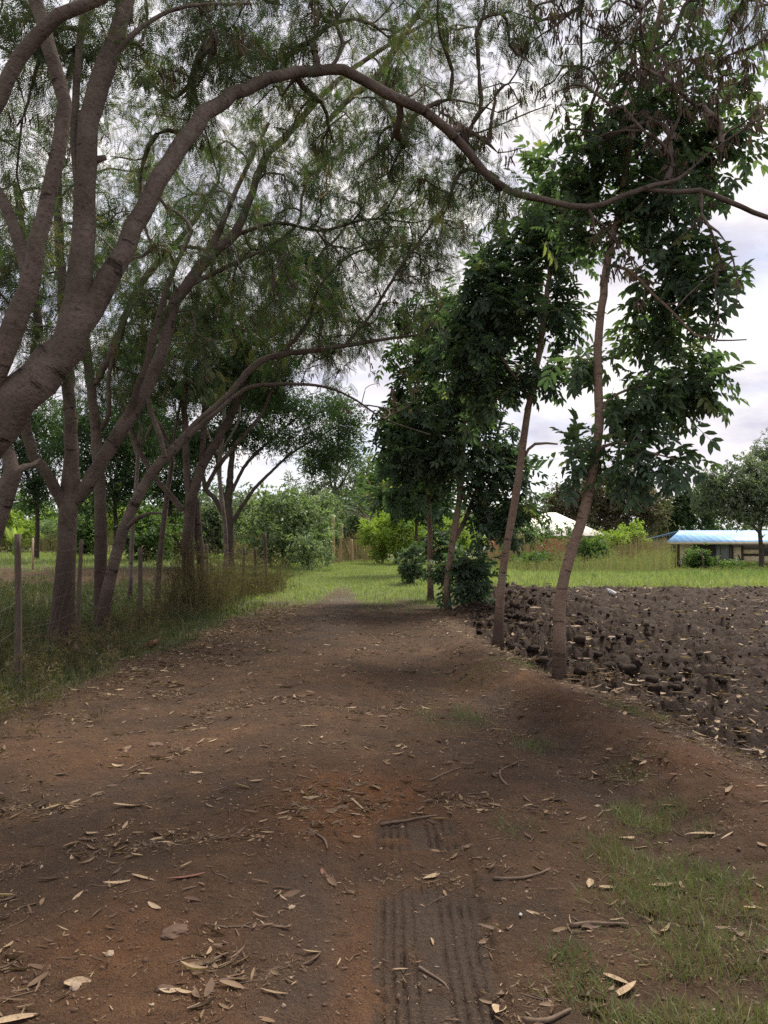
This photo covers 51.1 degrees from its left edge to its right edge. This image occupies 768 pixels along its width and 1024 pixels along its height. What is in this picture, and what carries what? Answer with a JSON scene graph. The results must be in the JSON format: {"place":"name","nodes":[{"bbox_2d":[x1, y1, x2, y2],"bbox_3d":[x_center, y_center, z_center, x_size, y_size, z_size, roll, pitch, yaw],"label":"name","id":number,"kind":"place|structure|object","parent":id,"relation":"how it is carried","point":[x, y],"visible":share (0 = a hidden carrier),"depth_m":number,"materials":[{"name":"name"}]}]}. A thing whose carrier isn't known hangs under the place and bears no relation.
{"place":"outdoors","nodes":[
{"label":"outdoors","id":0,"kind":"place"},
{"bbox_2d":[0,597,288,700],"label":"verge grass","id":1,"kind":"structure","parent":0,"point":[168,635],"depth_m":11.20,"materials":[{"name":"plant"}]},
{"bbox_2d":[0,549,320,581],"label":"paddock grass","id":2,"kind":"structure","parent":0,"point":[4,556],"depth_m":32.70,"materials":[{"name":"plant"}]},
{"bbox_2d":[234,533,267,562],"bbox_3d":[-6.302,1.505,37.843,2.886,1.998,4.813,0,-1,0],"label":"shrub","id":3,"kind":"object","parent":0,"point":[251,555],"visible":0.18,"depth_m":36.70,"materials":[{"name":"plant"}]},
{"bbox_2d":[128,559,553,618],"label":"grass","id":4,"kind":"structure","parent":0,"point":[387,571],"depth_m":22.98,"materials":[{"name":"plant"}]},
{"bbox_2d":[0,566,767,1023],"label":"dirt track","id":5,"kind":"structure","parent":0,"point":[400,926],"depth_m":4.03,"materials":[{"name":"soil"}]},
{"bbox_2d":[0,1013,37,1022],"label":"dry leaf","id":6,"kind":"object","parent":5,"relation":"on","point":[13,1017],"visible":1,"depth_m":2.55,"materials":[{"name":"plant"}]},
{"bbox_2d":[69,980,81,990],"bbox_3d":[-1.046,1.609,2.726,0.038,0.022,0.054,0,-1,2],"label":"stone","id":7,"kind":"object","parent":5,"relation":"on","point":[75,985],"visible":1,"depth_m":2.72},
{"bbox_2d":[64,976,90,985],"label":"dry leaf","id":8,"kind":"object","parent":5,"relation":"on","point":[82,979],"visible":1,"depth_m":2.75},
{"bbox_2d":[154,984,172,992],"bbox_3d":[-0.729,1.589,2.674,0.074,0.028,0.044,0,-1,8],"label":"stone","id":9,"kind":"object","parent":5,"relation":"on","point":[158,990],"visible":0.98,"depth_m":2.67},
{"bbox_2d":[160,923,188,939],"bbox_3d":[-0.798,1.593,3.050,0.082,0.035,0.118,-1,-2,33],"label":"stone","id":10,"kind":"object","parent":5,"relation":"on","point":[174,931],"visible":1,"depth_m":3.03,"materials":[{"name":"stone"}]},
{"bbox_2d":[166,872,204,878],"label":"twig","id":11,"kind":"object","parent":5,"relation":"on","point":[186,876],"visible":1,"depth_m":3.53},
{"bbox_2d":[205,952,228,965],"bbox_3d":[-0.596,1.593,2.865,0.018,0.014,0.098,-1,-2,39],"label":"fallen stick","id":12,"kind":"object","parent":5,"relation":"on","point":[208,963],"visible":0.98,"depth_m":2.86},
{"bbox_2d":[106,607,541,689],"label":"sparse track grass","id":13,"kind":"structure","parent":5,"relation":"on","point":[330,656],"depth_m":10.23,"materials":[{"name":"plant"}]},
{"bbox_2d":[0,658,766,1023],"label":"leaf crumbs","id":14,"kind":"object","parent":5,"relation":"on","point":[350,832],"visible":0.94,"depth_m":4.19,"materials":[{"name":"plant"}]},
{"bbox_2d":[0,599,767,1023],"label":"leaf litter","id":15,"kind":"object","parent":5,"relation":"on","point":[228,981],"visible":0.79,"depth_m":4.71,"materials":[{"name":"plant"}]},
{"bbox_2d":[0,619,767,1014],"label":"twig litter","id":16,"kind":"object","parent":5,"relation":"on","point":[348,787],"visible":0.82,"depth_m":5.10,"materials":[{"name":"wood"}]},
{"bbox_2d":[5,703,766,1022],"bbox_3d":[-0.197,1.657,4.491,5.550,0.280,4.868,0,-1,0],"label":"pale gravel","id":17,"kind":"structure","parent":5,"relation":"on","point":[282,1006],"depth_m":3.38,"materials":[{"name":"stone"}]},
{"bbox_2d":[390,540,426,584],"bbox_3d":[0.732,1.588,23.474,1.148,1.528,1.027,1,-2,-42],"label":"round shrub","id":18,"kind":"object","parent":5,"relation":"on","point":[410,572],"visible":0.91,"depth_m":23.31,"materials":[{"name":"green plant"}]},
{"bbox_2d":[380,815,436,825],"bbox_3d":[0.132,1.663,4.343,0.314,0.037,0.038,0,-1,-14],"label":"fallen stick","id":19,"kind":"object","parent":5,"relation":"on","point":[396,821],"visible":1,"depth_m":4.34,"materials":[{"name":"wood"}]},
{"bbox_2d":[355,457,466,563],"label":"slim dark tree","id":20,"kind":"object","parent":5,"relation":"on","point":[378,493],"visible":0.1,"depth_m":27.91,"materials":[{"name":"green plant"}]},
{"bbox_2d":[361,334,470,600],"bbox_3d":[0.756,-1.206,18.579,2.489,6.671,1.953,-1,-2,38],"label":"slim dark tree","id":21,"kind":"object","parent":5,"relation":"on","point":[440,544],"visible":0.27,"depth_m":18.35,"materials":[{"name":"green plant"}]},
{"bbox_2d":[418,966,448,988],"bbox_3d":[0.177,1.622,2.792,0.014,0.027,0.161,1,-2,-40],"label":"fallen stick","id":22,"kind":"object","parent":5,"relation":"on","point":[430,973],"visible":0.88,"depth_m":2.81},
{"bbox_2d":[493,868,550,879],"bbox_3d":[0.625,1.619,3.577,0.282,0.024,0.060,0,-1,-15],"label":"fallen stick","id":23,"kind":"object","parent":5,"relation":"on","point":[516,878],"visible":1,"depth_m":3.55,"materials":[{"name":"wood"}]},
{"bbox_2d":[523,1008,571,1023],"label":"fallen stick","id":24,"kind":"object","parent":5,"relation":"on","point":[547,1020],"visible":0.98,"depth_m":2.53,"materials":[{"name":"wood"}]},
{"bbox_2d":[570,921,628,927],"bbox_3d":[0.836,1.601,3.120,0.228,0.025,0.023,0,-1,-1],"label":"fallen stick","id":25,"kind":"object","parent":5,"relation":"on","point":[576,924],"visible":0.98,"depth_m":3.12,"materials":[{"name":"wood"}]},
{"bbox_2d":[603,973,627,983],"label":"dry leaf","id":26,"kind":"object","parent":5,"relation":"on","point":[619,979],"visible":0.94,"depth_m":2.75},
{"bbox_2d":[616,980,635,996],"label":"dry leaf","id":27,"kind":"object","parent":5,"relation":"on","point":[626,987],"visible":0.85,"depth_m":2.70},
{"bbox_2d":[0,534,767,714],"bbox_3d":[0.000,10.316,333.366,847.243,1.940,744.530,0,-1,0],"label":"ground","id":28,"kind":"structure","parent":0,"point":[29,572],"depth_m":18.77,"materials":[{"name":"plant"}]},
{"bbox_2d":[4,527,23,555],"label":"banana plant","id":29,"kind":"object","parent":28,"relation":"on","point":[9,534],"visible":0.61,"depth_m":39.92,"materials":[{"name":"green plant"}]},
{"bbox_2d":[14,534,21,687],"bbox_3d":[-3.663,1.086,8.034,0.081,1.734,0.079,0,-1,0],"label":"fence post","id":30,"kind":"object","parent":28,"relation":"on","point":[18,593],"visible":0.78,"depth_m":8.02,"materials":[{"name":"brown wood"}]},
{"bbox_2d":[1,509,43,551],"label":"shrub","id":31,"kind":"object","parent":28,"relation":"on","point":[20,524],"visible":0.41,"depth_m":46.87,"materials":[{"name":"green plant"}]},
{"bbox_2d":[11,483,57,533],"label":"thicket","id":32,"kind":"object","parent":28,"relation":"on","point":[48,513],"visible":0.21,"depth_m":73.50,"materials":[{"name":"green plant"}]},
{"bbox_2d":[0,393,83,558],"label":"drooping tree","id":33,"kind":"object","parent":28,"relation":"on","point":[35,485],"visible":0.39,"depth_m":35.88,"materials":[{"name":"green plant"}]},
{"bbox_2d":[26,516,57,551],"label":"shrub","id":34,"kind":"object","parent":28,"relation":"on","point":[46,525],"visible":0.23,"depth_m":49.77,"materials":[{"name":"green plant"}]},
{"bbox_2d":[0,187,135,545],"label":"edge tree","id":35,"kind":"object","parent":28,"relation":"on","point":[13,471],"visible":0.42,"depth_m":9.39,"materials":[{"name":"green plant"}]},
{"bbox_2d":[0,516,136,553],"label":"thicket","id":36,"kind":"object","parent":28,"relation":"on","point":[111,536],"visible":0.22,"depth_m":45.68,"materials":[{"name":"plant"}]},
{"bbox_2d":[76,539,82,650],"bbox_3d":[-4.006,1.199,10.563,0.083,1.682,0.084,0,-1,0],"label":"fence post","id":37,"kind":"object","parent":28,"relation":"on","point":[78,600],"visible":0.74,"depth_m":10.54,"materials":[{"name":"brown wood"}]},
{"bbox_2d":[76,513,93,554],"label":"shrub","id":38,"kind":"object","parent":28,"relation":"on","point":[86,535],"visible":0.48,"depth_m":41.68,"materials":[{"name":"green plant"}]},
{"bbox_2d":[37,393,170,541],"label":"drooping tree","id":39,"kind":"object","parent":28,"relation":"on","point":[121,460],"visible":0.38,"depth_m":33.70,"materials":[{"name":"green plant"}]},
{"bbox_2d":[50,495,168,543],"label":"thicket","id":40,"kind":"object","parent":28,"relation":"on","point":[141,507],"visible":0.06,"depth_m":78.02,"materials":[{"name":"green plant"}]},
{"bbox_2d":[107,506,137,546],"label":"shrub","id":41,"kind":"object","parent":28,"relation":"on","point":[111,522],"visible":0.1,"depth_m":51.37,"materials":[{"name":"green plant"}]},
{"bbox_2d":[0,574,248,670],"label":"paddock weeds","id":42,"kind":"object","parent":28,"relation":"on","point":[26,607],"visible":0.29,"depth_m":16.66,"materials":[{"name":"green plant"}]},
{"bbox_2d":[0,543,265,681],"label":"wire fence","id":43,"kind":"object","parent":28,"relation":"on","point":[89,598],"visible":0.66,"depth_m":9.93,"materials":[{"name":"metal"}]},
{"bbox_2d":[91,263,186,600],"bbox_3d":[-5.944,-1.888,19.256,2.848,8.213,2.111,0,-1,0],"label":"slim sapling","id":44,"kind":"object","parent":28,"relation":"on","point":[131,550],"visible":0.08,"depth_m":18.50,"materials":[{"name":"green plant"}]},
{"bbox_2d":[137,547,142,618],"bbox_3d":[-4.065,1.357,13.372,0.097,1.550,0.086,0,-1,0],"label":"fence post","id":45,"kind":"object","parent":28,"relation":"on","point":[140,574],"visible":0.59,"depth_m":13.35,"materials":[{"name":"brown wood"}]},
{"bbox_2d":[56,289,234,602],"bbox_3d":[-4.968,-1.386,17.059,3.793,7.086,2.228,0,-1,0],"label":"thin tree","id":46,"kind":"object","parent":28,"relation":"on","point":[100,387],"visible":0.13,"depth_m":16.63,"materials":[{"name":"green plant"}]},
{"bbox_2d":[0,570,291,639],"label":"shade grass","id":47,"kind":"structure","parent":28,"relation":"on","point":[88,610],"depth_m":17.82,"materials":[{"name":"plant"}]},
{"bbox_2d":[111,508,182,561],"bbox_3d":[-9.689,1.154,33.020,2.775,2.638,2.742,1,-2,-26],"label":"shrub","id":48,"kind":"object","parent":28,"relation":"on","point":[150,525],"visible":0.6,"depth_m":32.75,"materials":[{"name":"green plant"}]},
{"bbox_2d":[0,574,302,738],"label":"grass","id":49,"kind":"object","parent":28,"relation":"on","point":[84,645],"visible":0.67,"depth_m":9.16,"materials":[{"name":"plant"}]},
{"bbox_2d":[0,78,319,623],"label":"straight tree","id":50,"kind":"object","parent":28,"relation":"on","point":[97,427],"visible":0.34,"depth_m":13.86,"materials":[{"name":"green plant"}]},
{"bbox_2d":[113,405,224,558],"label":"drooping tree","id":51,"kind":"object","parent":28,"relation":"on","point":[179,491],"visible":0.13,"depth_m":36.87,"materials":[{"name":"green plant"}]},
{"bbox_2d":[123,525,234,618],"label":"tall grass","id":52,"kind":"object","parent":28,"relation":"on","point":[190,584],"visible":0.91,"depth_m":15.05,"materials":[{"name":"plant"}]},
{"bbox_2d":[157,513,205,556],"bbox_3d":[-9.813,1.126,38.105,2.312,2.485,2.164,1,-2,-35],"label":"shrub","id":53,"kind":"object","parent":28,"relation":"on","point":[180,522],"visible":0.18,"depth_m":37.63,"materials":[{"name":"green plant"}]},
{"bbox_2d":[181,493,232,554],"bbox_3d":[-8.899,0.808,40.009,3.063,3.658,2.926,0,-1,0],"label":"shrub","id":54,"kind":"object","parent":28,"relation":"on","point":[211,520],"visible":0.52,"depth_m":39.60,"materials":[{"name":"green plant"}]},
{"bbox_2d":[135,532,305,610],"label":"brown weeds","id":55,"kind":"object","parent":28,"relation":"on","point":[236,583],"visible":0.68,"depth_m":18.37,"materials":[{"name":"plant"}]},
{"bbox_2d":[159,477,287,543],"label":"thicket","id":56,"kind":"object","parent":28,"relation":"on","point":[240,496],"visible":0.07,"depth_m":72.07,"materials":[{"name":"green plant"}]},
{"bbox_2d":[0,0,488,652],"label":"forked tree","id":57,"kind":"object","parent":28,"relation":"on","point":[70,492],"visible":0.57,"depth_m":12.20,"materials":[{"name":"green plant"}]},
{"bbox_2d":[113,336,377,567],"bbox_3d":[-5.184,-2.416,31.732,10.859,9.466,5.649,0,-1,0],"label":"umbrella tree","id":58,"kind":"object","parent":28,"relation":"on","point":[327,452],"visible":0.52,"depth_m":30.99,"materials":[{"name":"green plant"}]},
{"bbox_2d":[198,289,293,579],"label":"slim sapling","id":59,"kind":"object","parent":28,"relation":"on","point":[219,453],"visible":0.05,"depth_m":20.49,"materials":[{"name":"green plant"}]},
{"bbox_2d":[262,533,268,576],"bbox_3d":[-3.068,1.407,20.975,0.215,1.716,0.112,0,-1,0],"label":"fence post","id":60,"kind":"object","parent":28,"relation":"on","point":[264,546],"visible":0.56,"depth_m":20.95,"materials":[{"name":"brown wood"}]},
{"bbox_2d":[104,183,431,609],"bbox_3d":[-2.269,-2.625,16.940,6.925,9.437,3.257,1,-1,-20],"label":"clumped tree","id":61,"kind":"object","parent":28,"relation":"on","point":[192,521],"visible":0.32,"depth_m":15.98,"materials":[{"name":"green plant"}]},
{"bbox_2d":[221,482,343,566],"bbox_3d":[-4.081,0.844,34.153,4.962,4.315,4.274,1,-2,-30],"label":"bush","id":62,"kind":"object","parent":28,"relation":"on","point":[291,511],"visible":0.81,"depth_m":33.33,"materials":[{"name":"green plant"}]},
{"bbox_2d":[93,193,489,634],"bbox_3d":[-1.392,-1.839,13.655,6.678,7.788,2.432,0,-1,-19],"label":"leaning tree","id":63,"kind":"object","parent":28,"relation":"on","point":[129,519],"visible":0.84,"depth_m":13.71,"materials":[{"name":"green plant"}]},
{"bbox_2d":[282,529,337,571],"bbox_3d":[-2.846,1.577,31.408,2.064,1.864,1.872,-1,-2,32],"label":"bush","id":64,"kind":"object","parent":28,"relation":"on","point":[306,547],"visible":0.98,"depth_m":31.23,"materials":[{"name":"green plant"}]},
{"bbox_2d":[286,480,352,558],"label":"tall scrub","id":65,"kind":"object","parent":28,"relation":"on","point":[321,503],"visible":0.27,"depth_m":44.75,"materials":[{"name":"green plant"}]},
{"bbox_2d":[281,379,375,510],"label":"tall far tree","id":66,"kind":"object","parent":28,"relation":"on","point":[335,490],"visible":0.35,"depth_m":61.59,"materials":[{"name":"green plant"}]},
{"bbox_2d":[331,519,334,562],"bbox_3d":[-2.460,1.420,38.998,0.194,2.436,0.221,0,-1,0],"label":"wooden pole","id":67,"kind":"object","parent":28,"relation":"on","point":[333,538],"visible":0.41,"depth_m":38.97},
{"bbox_2d":[319,496,350,549],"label":"shrub","id":68,"kind":"object","parent":28,"relation":"on","point":[342,514],"visible":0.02,"depth_m":49.54,"materials":[{"name":"green plant"}]},
{"bbox_2d":[310,486,369,525],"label":"thicket","id":69,"kind":"object","parent":28,"relation":"on","point":[353,503],"visible":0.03,"depth_m":81.77,"materials":[{"name":"green plant"}]},
{"bbox_2d":[338,524,342,562],"bbox_3d":[-2.132,1.621,39.167,0.300,2.089,0.147,0,-1,0],"label":"wooden pole","id":70,"kind":"object","parent":28,"relation":"on","point":[339,553],"visible":0.81,"depth_m":39.11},
{"bbox_2d":[315,528,383,562],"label":"dry reeds","id":71,"kind":"object","parent":28,"relation":"on","point":[364,555],"visible":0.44,"depth_m":40.84,"materials":[{"name":"plant"}]},
{"bbox_2d":[336,485,376,558],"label":"conifer shrub","id":72,"kind":"object","parent":28,"relation":"on","point":[355,519],"visible":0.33,"depth_m":45.87,"materials":[{"name":"green plant"}]},
{"bbox_2d":[340,472,380,522],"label":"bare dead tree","id":73,"kind":"object","parent":28,"relation":"on","point":[359,506],"visible":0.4,"depth_m":43.99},
{"bbox_2d":[349,455,391,519],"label":"tree","id":74,"kind":"object","parent":28,"relation":"on","point":[371,479],"visible":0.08,"depth_m":57.49,"materials":[{"name":"green plant"}]},
{"bbox_2d":[353,480,401,555],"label":"tall scrub","id":75,"kind":"object","parent":28,"relation":"on","point":[370,513],"visible":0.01,"depth_m":49.70,"materials":[{"name":"green plant"}]},
{"bbox_2d":[0,0,767,457],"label":"arching tree","id":76,"kind":"object","parent":28,"relation":"on","point":[42,372],"visible":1,"depth_m":6.86,"materials":[{"name":"green plant"}]},
{"bbox_2d":[355,507,437,563],"bbox_3d":[0.616,1.034,37.888,3.848,3.362,3.721,1,-2,-42],"label":"lime shrub","id":77,"kind":"object","parent":28,"relation":"on","point":[384,532],"visible":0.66,"depth_m":37.37,"materials":[{"name":"green plant"}]},
{"bbox_2d":[421,511,486,561],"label":"shrub","id":78,"kind":"object","parent":28,"relation":"on","point":[466,542],"visible":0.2,"depth_m":47.41,"materials":[{"name":"green plant"}]},
{"bbox_2d":[449,493,501,558],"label":"thicket","id":79,"kind":"object","parent":28,"relation":"on","point":[481,540],"visible":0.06,"depth_m":87.07,"materials":[{"name":"green plant"}]},
{"bbox_2d":[480,529,538,568],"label":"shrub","id":80,"kind":"object","parent":28,"relation":"on","point":[526,548],"visible":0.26,"depth_m":47.80,"materials":[{"name":"plant"}]},
{"bbox_2d":[484,513,603,559],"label":"brick house","id":81,"kind":"structure","parent":28,"relation":"on","point":[559,519],"depth_m":64.47,"materials":[{"name":"brown brick"}]},
{"bbox_2d":[509,545,578,570],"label":"shrub","id":82,"kind":"object","parent":28,"relation":"on","point":[532,556],"visible":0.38,"depth_m":44.34,"materials":[{"name":"green plant"}]},
{"bbox_2d":[515,518,573,550],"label":"shrub","id":83,"kind":"object","parent":28,"relation":"on","point":[545,534],"visible":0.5,"depth_m":54.29,"materials":[{"name":"green plant"}]},
{"bbox_2d":[531,549,565,571],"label":"dry reeds","id":84,"kind":"object","parent":28,"relation":"on","point":[558,555],"visible":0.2,"depth_m":43.62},
{"bbox_2d":[471,542,673,572],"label":"back weeds","id":85,"kind":"object","parent":28,"relation":"on","point":[646,564],"visible":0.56,"depth_m":38.80,"materials":[{"name":"plant"}]},
{"bbox_2d":[470,542,681,569],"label":"scrub stalks","id":86,"kind":"object","parent":28,"relation":"on","point":[674,558],"visible":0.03,"depth_m":51.24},
{"bbox_2d":[575,533,612,570],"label":"shrub","id":87,"kind":"object","parent":28,"relation":"on","point":[589,548],"visible":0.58,"depth_m":45.56,"materials":[{"name":"green plant"}]},
{"bbox_2d":[538,459,675,538],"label":"brown tree","id":88,"kind":"object","parent":28,"relation":"on","point":[605,511],"visible":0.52,"depth_m":77.28,"materials":[{"name":"green plant"}]},
{"bbox_2d":[592,525,645,550],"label":"shrub","id":89,"kind":"object","parent":28,"relation":"on","point":[617,536],"visible":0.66,"depth_m":52.45,"materials":[{"name":"green plant"}]},
{"bbox_2d":[576,530,675,570],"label":"dry reeds","id":90,"kind":"object","parent":28,"relation":"on","point":[631,548],"visible":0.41,"depth_m":48.46,"materials":[{"name":"plant"}]},
{"bbox_2d":[607,518,651,555],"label":"shrub","id":91,"kind":"object","parent":28,"relation":"on","point":[632,524],"visible":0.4,"depth_m":55.46,"materials":[{"name":"green plant"}]},
{"bbox_2d":[595,518,767,547],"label":"thicket","id":92,"kind":"object","parent":28,"relation":"on","point":[718,526],"visible":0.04,"depth_m":103.75,"materials":[{"name":"green plant"}]},
{"bbox_2d":[637,482,732,541],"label":"dark tree","id":93,"kind":"object","parent":28,"relation":"on","point":[681,515],"visible":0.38,"depth_m":82.95,"materials":[{"name":"green plant"}]},
{"bbox_2d":[678,542,720,570],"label":"shrub","id":94,"kind":"object","parent":28,"relation":"on","point":[693,560],"visible":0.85,"depth_m":49.57,"materials":[{"name":"green plant"}]},
{"bbox_2d":[649,530,767,568],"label":"timber shed","id":95,"kind":"structure","parent":28,"relation":"on","point":[732,544],"depth_m":61.06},
{"bbox_2d":[733,547,740,560],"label":"door","id":96,"kind":"structure","parent":95,"relation":"in","point":[736,550],"depth_m":60.95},
{"bbox_2d":[670,565,767,572],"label":"back weeds","id":97,"kind":"object","parent":28,"relation":"on","point":[717,569],"visible":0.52,"depth_m":43.81,"materials":[{"name":"plant"}]},
{"bbox_2d":[689,450,767,569],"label":"green tree","id":98,"kind":"object","parent":28,"relation":"on","point":[737,496],"visible":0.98,"depth_m":45.62,"materials":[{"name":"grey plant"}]},
{"bbox_2d":[713,557,764,570],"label":"shrub","id":99,"kind":"object","parent":28,"relation":"on","point":[735,562],"visible":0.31,"depth_m":49.85,"materials":[{"name":"green plant"}]},
{"bbox_2d":[745,427,767,506],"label":"wispy tree","id":100,"kind":"object","parent":28,"relation":"on","point":[763,457],"visible":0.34,"depth_m":69.91,"materials":[{"name":"green plant"}]},
{"bbox_2d":[0,0,767,529],"label":"sky","id":101,"kind":"structure","parent":0,"point":[748,233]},
{"bbox_2d":[406,655,767,1023],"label":"bank grass","id":102,"kind":"structure","parent":0,"point":[662,899],"depth_m":3.19,"materials":[{"name":"plant"}]},
{"bbox_2d":[422,564,767,588],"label":"field edge grass","id":103,"kind":"structure","parent":0,"point":[622,579],"depth_m":24.79,"materials":[{"name":"plant"}]},
{"bbox_2d":[450,582,767,762],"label":"ploughed field","id":104,"kind":"structure","parent":0,"point":[756,665],"depth_m":11.36,"materials":[{"name":"soil"}]},
{"bbox_2d":[374,286,552,609],"bbox_3d":[1.659,-1.531,16.613,3.747,7.248,2.286,0,-1,0],"label":"twin stem tree","id":105,"kind":"object","parent":104,"relation":"on","point":[431,463],"visible":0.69,"depth_m":16.27,"materials":[{"name":"green plant"}]},
{"bbox_2d":[418,139,606,648],"bbox_3d":[1.939,-1.599,11.328,2.921,7.016,1.758,0,-1,0],"label":"slender tree","id":106,"kind":"object","parent":104,"relation":"on","point":[491,317],"visible":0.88,"depth_m":11.17,"materials":[{"name":"green plant"}]},
{"bbox_2d":[456,583,767,768],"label":"field straw","id":107,"kind":"object","parent":104,"relation":"on","point":[741,729],"visible":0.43,"depth_m":10.28,"materials":[{"name":"plant"}]},
{"bbox_2d":[513,0,767,678],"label":"slender tree","id":108,"kind":"object","parent":104,"relation":"on","point":[673,401],"visible":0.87,"depth_m":8.44,"materials":[{"name":"green plant"}]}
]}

